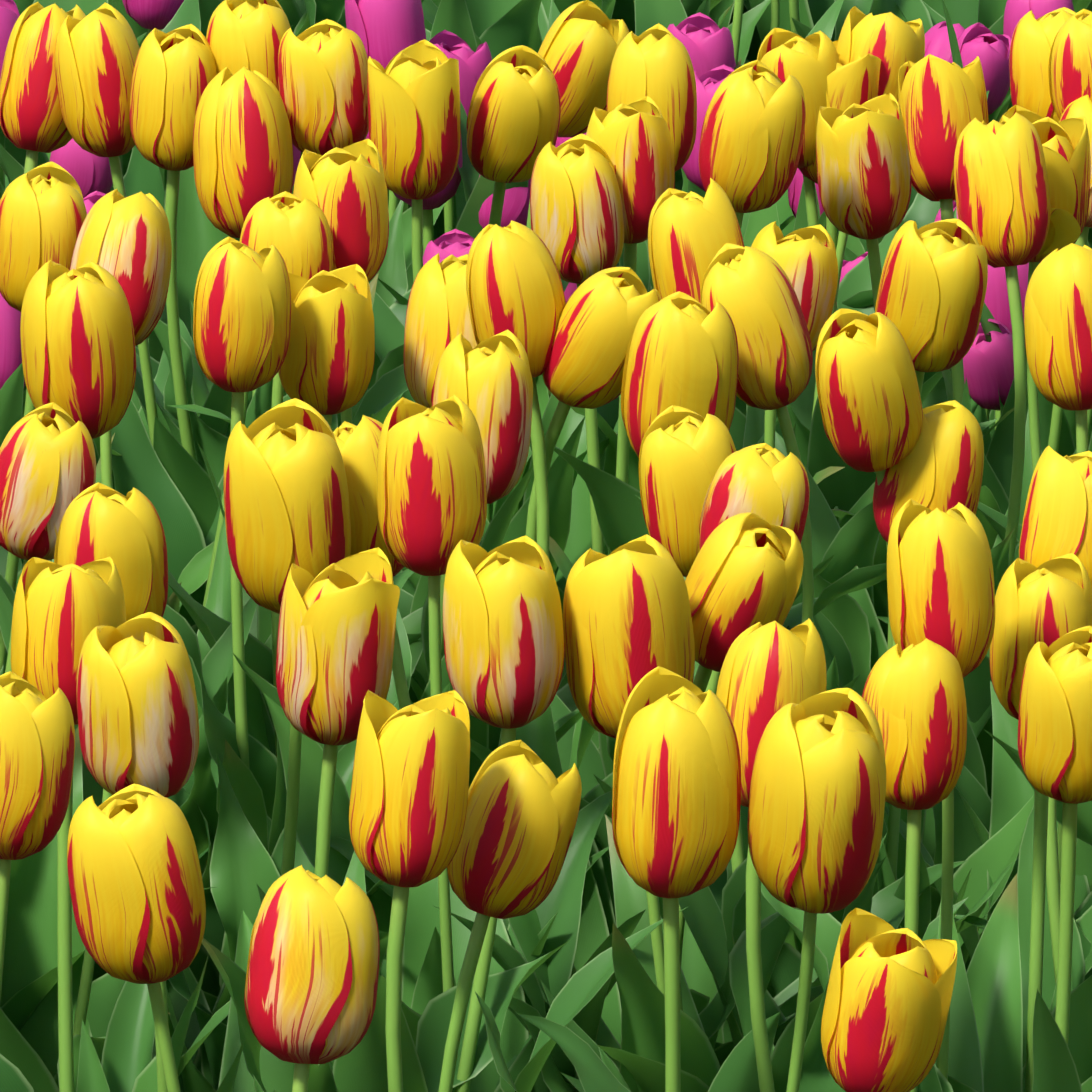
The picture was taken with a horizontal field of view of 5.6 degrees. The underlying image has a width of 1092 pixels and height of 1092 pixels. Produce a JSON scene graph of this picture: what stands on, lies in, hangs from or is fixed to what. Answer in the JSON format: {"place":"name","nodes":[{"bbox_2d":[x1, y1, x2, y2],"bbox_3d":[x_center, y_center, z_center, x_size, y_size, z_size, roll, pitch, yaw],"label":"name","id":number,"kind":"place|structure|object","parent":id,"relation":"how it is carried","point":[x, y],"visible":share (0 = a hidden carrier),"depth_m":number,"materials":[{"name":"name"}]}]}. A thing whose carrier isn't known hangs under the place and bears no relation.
{"place":"outdoors","nodes":[
{"label":"outdoors","id":0,"kind":"place"},
{"label":"bed soil","id":1,"kind":"structure","parent":0,"visible":0},
{"bbox_2d":[0,293,24,388],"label":"tulip","id":2,"kind":"object","parent":1,"relation":"on","point":[10,345],"visible":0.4,"depth_m":5.91,"materials":[{"name":"pink plant"}]},
{"bbox_2d":[0,671,74,1000],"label":"tulip","id":3,"kind":"object","parent":1,"relation":"on","point":[37,741],"visible":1,"depth_m":4.48,"materials":[{"name":"yellow plant"}]},
{"bbox_2d":[0,161,114,674],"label":"tulip","id":4,"kind":"object","parent":1,"relation":"on","point":[43,213],"visible":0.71,"depth_m":5.34,"materials":[{"name":"yellow plant"}]},
{"bbox_2d":[0,402,124,1091],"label":"tulip","id":5,"kind":"object","parent":1,"relation":"on","point":[47,465],"visible":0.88,"depth_m":4.98,"materials":[{"name":"multicoloured plant"}]},
{"bbox_2d":[5,0,200,208],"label":"leaves","id":6,"kind":"object","parent":1,"relation":"on","point":[143,175],"visible":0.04,"depth_m":6.42,"materials":[{"name":"green plant"}]},
{"bbox_2d":[49,138,166,323],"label":"purple tulip","id":7,"kind":"object","parent":1,"relation":"on","point":[89,172],"visible":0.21,"depth_m":6.28,"materials":[{"name":"pink plant"}]},
{"bbox_2d":[1,887,214,1030],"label":"leaves","id":8,"kind":"object","parent":1,"relation":"on","point":[19,1007],"visible":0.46,"depth_m":5.04,"materials":[{"name":"green plant"}]},
{"bbox_2d":[0,2,231,465],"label":"tulip","id":9,"kind":"object","parent":1,"relation":"on","point":[32,123],"visible":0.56,"depth_m":5.70,"materials":[{"name":"yellow plant"}]},
{"bbox_2d":[0,557,245,1091],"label":"tulip","id":10,"kind":"object","parent":1,"relation":"on","point":[60,613],"visible":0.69,"depth_m":4.70,"materials":[{"name":"yellow plant"}]},
{"bbox_2d":[0,260,256,980],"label":"tulip","id":11,"kind":"object","parent":1,"relation":"on","point":[78,350],"visible":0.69,"depth_m":5.20,"materials":[{"name":"yellow plant"}]},
{"bbox_2d":[67,784,205,1091],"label":"tulip","id":12,"kind":"object","parent":1,"relation":"on","point":[136,888],"visible":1,"depth_m":4.41,"materials":[{"name":"yellow plant"}]},
{"bbox_2d":[54,482,229,1091],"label":"tulip","id":13,"kind":"object","parent":1,"relation":"on","point":[126,533],"visible":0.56,"depth_m":4.89,"materials":[{"name":"yellow plant"}]},
{"bbox_2d":[55,3,286,489],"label":"tulip","id":14,"kind":"object","parent":1,"relation":"on","point":[96,52],"visible":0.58,"depth_m":5.68,"materials":[{"name":"yellow plant"}]},
{"bbox_2d":[77,612,274,1091],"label":"tulip","id":15,"kind":"object","parent":1,"relation":"on","point":[137,714],"visible":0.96,"depth_m":4.65,"materials":[{"name":"yellow plant"}]},
{"bbox_2d":[111,66,293,634],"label":"tulip","id":16,"kind":"object","parent":1,"relation":"on","point":[243,158],"visible":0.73,"depth_m":5.59,"materials":[{"name":"yellow plant"}]},
{"bbox_2d":[0,189,413,945],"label":"tulip","id":17,"kind":"object","parent":1,"relation":"on","point":[124,241],"visible":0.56,"depth_m":5.31,"materials":[{"name":"yellow plant"}]},
{"bbox_2d":[183,237,290,1011],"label":"tulip","id":18,"kind":"object","parent":1,"relation":"on","point":[242,317],"visible":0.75,"depth_m":5.18,"materials":[{"name":"yellow plant"}]},
{"bbox_2d":[153,19,378,538],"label":"tulip","id":19,"kind":"object","parent":1,"relation":"on","point":[322,72],"visible":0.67,"depth_m":5.62,"materials":[{"name":"yellow plant"}]},
{"bbox_2d":[152,880,383,1091],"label":"tulip leaves","id":20,"kind":"object","parent":1,"relation":"on","point":[191,1078],"visible":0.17,"depth_m":5.14,"materials":[{"name":"green plant"}]},
{"bbox_2d":[129,24,407,485],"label":"tulip","id":21,"kind":"object","parent":1,"relation":"on","point":[174,73],"visible":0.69,"depth_m":5.65,"materials":[{"name":"yellow plant"}]},
{"bbox_2d":[135,166,403,423],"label":"leaf","id":22,"kind":"object","parent":1,"relation":"on","point":[200,236],"visible":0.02,"depth_m":6.07,"materials":[{"name":"green plant"}]},
{"bbox_2d":[168,398,397,1090],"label":"tulip","id":23,"kind":"object","parent":1,"relation":"on","point":[286,500],"visible":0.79,"depth_m":4.97,"materials":[{"name":"yellow plant"}]},
{"bbox_2d":[196,191,422,757],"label":"tulip","id":24,"kind":"object","parent":1,"relation":"on","point":[295,231],"visible":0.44,"depth_m":5.27,"materials":[{"name":"yellow plant"}]},
{"bbox_2d":[244,865,379,1091],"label":"tulip","id":25,"kind":"object","parent":1,"relation":"on","point":[311,985],"visible":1,"depth_m":4.32,"materials":[{"name":"yellow plant"}]},
{"bbox_2d":[136,0,536,489],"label":"tulip","id":26,"kind":"object","parent":1,"relation":"on","point":[248,34],"visible":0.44,"depth_m":5.64,"materials":[{"name":"yellow plant"}]},
{"bbox_2d":[168,253,533,750],"bbox_3d":[-0.088,0.088,5.389,0.194,0.497,0.188,7,18,23],"label":"tulip","id":27,"kind":"object","parent":1,"relation":"on","point":[438,320],"visible":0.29,"depth_m":5.28,"materials":[{"name":"yellow plant"}]},
{"bbox_2d":[167,45,568,522],"bbox_3d":[-0.054,0.005,5.651,0.227,0.509,0.165,-7,18,-23],"label":"tulip","id":28,"kind":"object","parent":1,"relation":"on","point":[513,120],"visible":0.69,"depth_m":5.61,"materials":[{"name":"yellow plant"}]},
{"bbox_2d":[163,264,582,987],"bbox_3d":[-0.099,0.136,5.220,0.184,0.501,0.195,-11,20,-32],"label":"tulip","id":29,"kind":"object","parent":1,"relation":"on","point":[325,370],"visible":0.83,"depth_m":5.22,"materials":[{"name":"yellow plant"}]},
{"bbox_2d":[345,0,425,220],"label":"tulip","id":30,"kind":"object","parent":1,"relation":"on","point":[386,31],"visible":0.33,"depth_m":6.33,"materials":[{"name":"pink plant"}]},
{"bbox_2d":[202,547,569,1091],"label":"tulip","id":31,"kind":"object","parent":1,"relation":"on","point":[336,640],"visible":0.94,"depth_m":4.78,"materials":[{"name":"yellow plant"}]},
{"bbox_2d":[366,132,407,306],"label":"leaves","id":32,"kind":"object","parent":1,"relation":"on","point":[392,272],"depth_m":6.30,"materials":[{"name":"plant"}]},
{"bbox_2d":[373,292,415,402],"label":"leaf","id":33,"kind":"object","parent":1,"relation":"on","point":[389,328],"depth_m":6.08,"materials":[{"name":"green plant"}]},
{"bbox_2d":[349,690,469,1091],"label":"tulip","id":34,"kind":"object","parent":1,"relation":"on","point":[409,797],"visible":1,"depth_m":4.49,"materials":[{"name":"yellow plant"}]},
{"bbox_2d":[263,415,557,990],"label":"tulip","id":35,"kind":"object","parent":1,"relation":"on","point":[358,444],"visible":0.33,"depth_m":5.04,"materials":[{"name":"yellow plant"}]},
{"bbox_2d":[253,740,581,1091],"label":"tulip","id":36,"kind":"object","parent":1,"relation":"on","point":[522,812],"visible":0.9,"depth_m":4.54,"materials":[{"name":"yellow plant"}]},
{"bbox_2d":[233,329,612,813],"bbox_3d":[-0.060,0.145,5.185,0.191,0.504,0.179,14,22,39],"label":"tulip","id":37,"kind":"object","parent":1,"relation":"on","point":[488,382],"visible":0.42,"depth_m":5.11,"materials":[{"name":"yellow plant"}]},
{"bbox_2d":[293,138,566,787],"bbox_3d":[-0.048,0.084,5.332,0.166,0.538,0.209,0,17,1],"label":"tulip","id":38,"kind":"object","parent":1,"relation":"on","point":[344,189],"visible":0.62,"depth_m":5.30,"materials":[{"name":"yellow plant"}]},
{"bbox_2d":[429,30,491,232],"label":"tulip","id":39,"kind":"object","parent":1,"relation":"on","point":[473,65],"visible":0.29,"depth_m":6.35,"materials":[{"name":"pink plant"}]},
{"bbox_2d":[257,535,685,1091],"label":"tulip","id":40,"kind":"object","parent":1,"relation":"on","point":[503,633],"visible":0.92,"depth_m":4.76,"materials":[{"name":"yellow plant"}]},
{"bbox_2d":[455,101,527,238],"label":"leaf","id":41,"kind":"object","parent":1,"relation":"on","point":[479,191],"visible":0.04,"depth_m":6.12,"materials":[{"name":"green plant"}]},
{"bbox_2d":[367,39,617,573],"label":"tulip","id":42,"kind":"object","parent":1,"relation":"on","point":[413,91],"visible":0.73,"depth_m":5.58,"materials":[{"name":"yellow plant"}]},
{"bbox_2d":[380,926,615,1014],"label":"tulip leaves","id":43,"kind":"object","parent":1,"relation":"on","point":[429,985],"visible":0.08,"depth_m":4.98,"materials":[{"name":"green plant"}]},
{"bbox_2d":[338,267,660,818],"bbox_3d":[0.002,0.118,5.270,0.205,0.507,0.130,7,18,24],"label":"tulip","id":44,"kind":"object","parent":1,"relation":"on","point":[602,312],"visible":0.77,"depth_m":5.21,"materials":[{"name":"yellow plant"}]},
{"bbox_2d":[410,220,594,769],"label":"tulip","id":45,"kind":"object","parent":1,"relation":"on","point":[514,286],"visible":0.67,"depth_m":5.20,"materials":[{"name":"yellow plant"}]},
{"bbox_2d":[465,0,547,59],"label":"leaf","id":46,"kind":"object","parent":1,"relation":"on","point":[499,26],"visible":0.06,"depth_m":6.59,"materials":[{"name":"green plant"}]},
{"bbox_2d":[377,395,645,1091],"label":"tulip","id":47,"kind":"object","parent":1,"relation":"on","point":[431,491],"visible":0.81,"depth_m":4.90,"materials":[{"name":"yellow plant"}]},
{"bbox_2d":[425,0,615,239],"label":"tulip","id":48,"kind":"object","parent":1,"relation":"on","point":[452,16],"visible":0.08,"depth_m":6.51,"materials":[{"name":"green plant"}]},
{"bbox_2d":[402,95,674,591],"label":"tulip","id":49,"kind":"object","parent":1,"relation":"on","point":[634,140],"visible":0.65,"depth_m":5.51,"materials":[{"name":"yellow plant"}]},
{"bbox_2d":[330,704,795,1045],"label":"tulip leaves","id":50,"kind":"object","parent":1,"relation":"on","point":[537,736],"visible":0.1,"depth_m":5.15,"materials":[{"name":"green plant"}]},
{"bbox_2d":[526,0,649,429],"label":"tulip","id":51,"kind":"object","parent":1,"relation":"on","point":[582,40],"visible":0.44,"depth_m":5.73,"materials":[{"name":"yellow plant"}]},
{"bbox_2d":[470,291,738,934],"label":"tulip","id":52,"kind":"object","parent":1,"relation":"on","point":[682,350],"visible":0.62,"depth_m":5.14,"materials":[{"name":"yellow plant"}]},
{"bbox_2d":[474,666,740,1091],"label":"tulip","id":53,"kind":"object","parent":1,"relation":"on","point":[676,802],"visible":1,"depth_m":4.49,"materials":[{"name":"yellow plant"}]},
{"bbox_2d":[410,563,886,700],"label":"tulip leaves","id":54,"kind":"object","parent":1,"relation":"on","point":[857,579],"visible":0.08,"depth_m":5.35,"materials":[{"name":"green plant"}]},
{"bbox_2d":[530,133,787,688],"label":"tulip","id":55,"kind":"object","parent":1,"relation":"on","point":[577,220],"visible":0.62,"depth_m":5.48,"materials":[{"name":"yellow plant"}]},
{"bbox_2d":[540,534,790,1091],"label":"tulip","id":56,"kind":"object","parent":1,"relation":"on","point":[627,623],"visible":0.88,"depth_m":4.78,"materials":[{"name":"yellow plant"}]},
{"bbox_2d":[508,920,823,1091],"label":"tulip leaves","id":57,"kind":"object","parent":1,"relation":"on","point":[697,972],"visible":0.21,"depth_m":4.97,"materials":[{"name":"green plant"}]},
{"bbox_2d":[635,0,709,181],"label":"tulip","id":58,"kind":"object","parent":1,"relation":"on","point":[652,13],"depth_m":6.67,"materials":[{"name":"green plant"}]},
{"bbox_2d":[530,23,843,490],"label":"tulip","id":59,"kind":"object","parent":1,"relation":"on","point":[654,63],"visible":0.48,"depth_m":5.62,"materials":[{"name":"yellow plant"}]},
{"bbox_2d":[551,243,839,797],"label":"tulip","id":60,"kind":"object","parent":1,"relation":"on","point":[751,290],"visible":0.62,"depth_m":5.19,"materials":[{"name":"yellow plant"}]},
{"bbox_2d":[432,443,967,1091],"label":"tulip","id":61,"kind":"object","parent":1,"relation":"on","point":[768,483],"visible":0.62,"depth_m":4.93,"materials":[{"name":"yellow plant"}]},
{"bbox_2d":[515,688,885,1091],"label":"tulip","id":62,"kind":"object","parent":1,"relation":"on","point":[816,806],"visible":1,"depth_m":4.49,"materials":[{"name":"yellow plant"}]},
{"bbox_2d":[667,12,733,77],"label":"tulip","id":63,"kind":"object","parent":1,"relation":"on","point":[706,40],"visible":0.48,"depth_m":6.43,"materials":[{"name":"pink plant"}]},
{"bbox_2d":[562,618,845,1091],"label":"tulip","id":64,"kind":"object","parent":1,"relation":"on","point":[769,671],"visible":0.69,"depth_m":4.64,"materials":[{"name":"yellow plant"}]},
{"bbox_2d":[682,64,734,191],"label":"tulip","id":65,"kind":"object","parent":1,"relation":"on","point":[708,83],"visible":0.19,"depth_m":6.14,"materials":[{"name":"pink plant"}]},
{"bbox_2d":[549,178,879,602],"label":"tulip","id":66,"kind":"object","parent":1,"relation":"on","point":[691,234],"visible":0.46,"depth_m":5.36,"materials":[{"name":"yellow plant"}]},
{"bbox_2d":[639,405,886,1048],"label":"tulip","id":67,"kind":"object","parent":1,"relation":"on","point":[684,453],"visible":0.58,"depth_m":4.95,"materials":[{"name":"yellow plant"}]},
{"bbox_2d":[554,60,996,609],"bbox_3d":[0.118,0.020,5.553,0.176,0.535,0.229,7,18,23],"label":"tulip","id":68,"kind":"object","parent":1,"relation":"on","point":[752,134],"visible":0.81,"depth_m":5.47,"materials":[{"name":"yellow plant"}]},
{"bbox_2d":[597,512,966,1091],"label":"tulip","id":69,"kind":"object","parent":1,"relation":"on","point":[745,572],"visible":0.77,"depth_m":4.81,"materials":[{"name":"yellow plant"}]},
{"bbox_2d":[749,0,834,42],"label":"leaves","id":70,"kind":"object","parent":1,"relation":"on","point":[812,13],"visible":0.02,"depth_m":7.00,"materials":[{"name":"green plant"}]},
{"bbox_2d":[593,400,1017,939],"bbox_3d":[0.125,0.181,5.079,0.184,0.496,0.145,5,17,15],"label":"tulip","id":71,"kind":"object","parent":1,"relation":"on","point":[940,466],"visible":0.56,"depth_m":5.03,"materials":[{"name":"yellow plant"}]},
{"bbox_2d":[757,28,875,520],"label":"tulip","id":72,"kind":"object","parent":1,"relation":"on","point":[809,63],"visible":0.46,"depth_m":5.68,"materials":[{"name":"yellow plant"}]},
{"bbox_2d":[679,869,970,1047],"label":"tulip leaves","id":73,"kind":"object","parent":1,"relation":"on","point":[701,912],"visible":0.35,"depth_m":4.96,"materials":[{"name":"green plant"}]},
{"bbox_2d":[764,93,911,644],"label":"tulip","id":74,"kind":"object","parent":1,"relation":"on","point":[863,169],"visible":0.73,"depth_m":5.54,"materials":[{"name":"yellow plant"}]},
{"bbox_2d":[812,6,924,416],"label":"tulip","id":75,"kind":"object","parent":1,"relation":"on","point":[892,42],"visible":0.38,"depth_m":5.68,"materials":[{"name":"yellow plant"}]},
{"bbox_2d":[751,221,991,861],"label":"tulip","id":76,"kind":"object","parent":1,"relation":"on","point":[805,259],"visible":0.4,"depth_m":5.35,"materials":[{"name":"yellow plant"}]},
{"bbox_2d":[709,795,1033,964],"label":"tulip leaves","id":77,"kind":"object","parent":1,"relation":"on","point":[995,855],"visible":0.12,"depth_m":5.24,"materials":[{"name":"green plant"}]},
{"bbox_2d":[729,54,1026,549],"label":"tulip","id":78,"kind":"object","parent":1,"relation":"on","point":[942,103],"visible":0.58,"depth_m":5.61,"materials":[{"name":"yellow plant"}]},
{"bbox_2d":[746,40,1013,467],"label":"tulip","id":79,"kind":"object","parent":1,"relation":"on","point":[851,83],"visible":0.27,"depth_m":5.67,"materials":[{"name":"yellow plant"}]},
{"bbox_2d":[821,908,956,1091],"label":"tulip","id":80,"kind":"object","parent":1,"relation":"on","point":[887,1003],"visible":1,"depth_m":4.30,"materials":[{"name":"yellow plant"}]},
{"bbox_2d":[791,0,1010,122],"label":"leaves","id":81,"kind":"object","parent":1,"relation":"on","point":[911,10],"visible":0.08,"depth_m":6.69,"materials":[{"name":"green plant"}]},
{"bbox_2d":[862,638,983,1091],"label":"tulip","id":82,"kind":"object","parent":1,"relation":"on","point":[913,697],"visible":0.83,"depth_m":4.67,"materials":[{"name":"yellow plant"}]},
{"bbox_2d":[775,219,1076,689],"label":"tulip","id":83,"kind":"object","parent":1,"relation":"on","point":[931,291],"visible":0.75,"depth_m":5.34,"materials":[{"name":"yellow plant"}]},
{"bbox_2d":[761,499,1091,1091],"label":"tulip","id":84,"kind":"object","parent":1,"relation":"on","point":[940,583],"visible":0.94,"depth_m":4.73,"materials":[{"name":"yellow plant"}]},
{"bbox_2d":[761,309,1091,997],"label":"tulip","id":85,"kind":"object","parent":1,"relation":"on","point":[869,398],"visible":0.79,"depth_m":5.01,"materials":[{"name":"yellow plant"}]},
{"bbox_2d":[813,112,1080,696],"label":"tulip","id":86,"kind":"object","parent":1,"relation":"on","point":[1006,213],"visible":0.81,"depth_m":5.42,"materials":[{"name":"yellow plant"}]},
{"bbox_2d":[930,719,989,970],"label":"tulip leaves","id":87,"kind":"object","parent":1,"relation":"on","point":[967,843],"visible":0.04,"depth_m":5.38,"materials":[{"name":"green plant"}]},
{"bbox_2d":[955,765,990,844],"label":"tulip leaves","id":88,"kind":"object","parent":1,"relation":"on","point":[975,797],"visible":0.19,"depth_m":5.28,"materials":[{"name":"green plant"}]},
{"bbox_2d":[963,656,992,798],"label":"tulip leaves","id":89,"kind":"object","parent":1,"relation":"on","point":[977,680],"visible":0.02,"depth_m":5.42,"materials":[{"name":"green plant"}]},
{"bbox_2d":[874,9,1091,514],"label":"tulip","id":90,"kind":"object","parent":1,"relation":"on","point":[1070,70],"visible":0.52,"depth_m":5.60,"materials":[{"name":"yellow plant"}]},
{"bbox_2d":[963,319,1013,411],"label":"purple tulip","id":91,"kind":"object","parent":1,"relation":"on","point":[988,367],"visible":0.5,"depth_m":5.70,"materials":[{"name":"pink plant"}]},
{"bbox_2d":[898,446,1091,1066],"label":"tulip","id":92,"kind":"object","parent":1,"relation":"on","point":[1057,519],"visible":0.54,"depth_m":4.88,"materials":[{"name":"yellow plant"}]},
{"bbox_2d":[973,263,1028,455],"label":"tulip","id":93,"kind":"object","parent":1,"relation":"on","point":[996,300],"visible":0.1,"depth_m":5.91,"materials":[{"name":"pink plant"}]},
{"bbox_2d":[934,626,1091,1091],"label":"tulip","id":94,"kind":"object","parent":1,"relation":"on","point":[1055,732],"visible":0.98,"depth_m":4.67,"materials":[{"name":"yellow plant"}]},
{"bbox_2d":[942,95,1091,452],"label":"tulip","id":95,"kind":"object","parent":1,"relation":"on","point":[1080,107],"visible":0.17,"depth_m":5.62,"materials":[{"name":"yellow plant"}]},
{"bbox_2d":[948,553,1091,1091],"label":"tulip","id":96,"kind":"object","parent":1,"relation":"on","point":[1049,603],"visible":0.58,"depth_m":4.80,"materials":[{"name":"yellow plant"}]},
{"bbox_2d":[949,22,1091,228],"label":"purple tulip","id":97,"kind":"object","parent":1,"relation":"on","point":[987,47],"visible":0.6,"depth_m":6.45,"materials":[{"name":"pink plant"}]},
{"bbox_2d":[977,104,1090,545],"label":"tulip","id":98,"kind":"object","parent":1,"relation":"on","point":[1065,143],"visible":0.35,"depth_m":5.47,"materials":[{"name":"yellow plant"}]},
{"bbox_2d":[980,7,1091,456],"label":"tulip","id":99,"kind":"object","parent":1,"relation":"on","point":[1033,38],"visible":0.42,"depth_m":5.64,"materials":[{"name":"yellow plant"}]},
{"bbox_2d":[987,243,1091,919],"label":"tulip","id":100,"kind":"object","parent":1,"relation":"on","point":[1058,319],"visible":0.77,"depth_m":5.13,"materials":[{"name":"yellow plant"}]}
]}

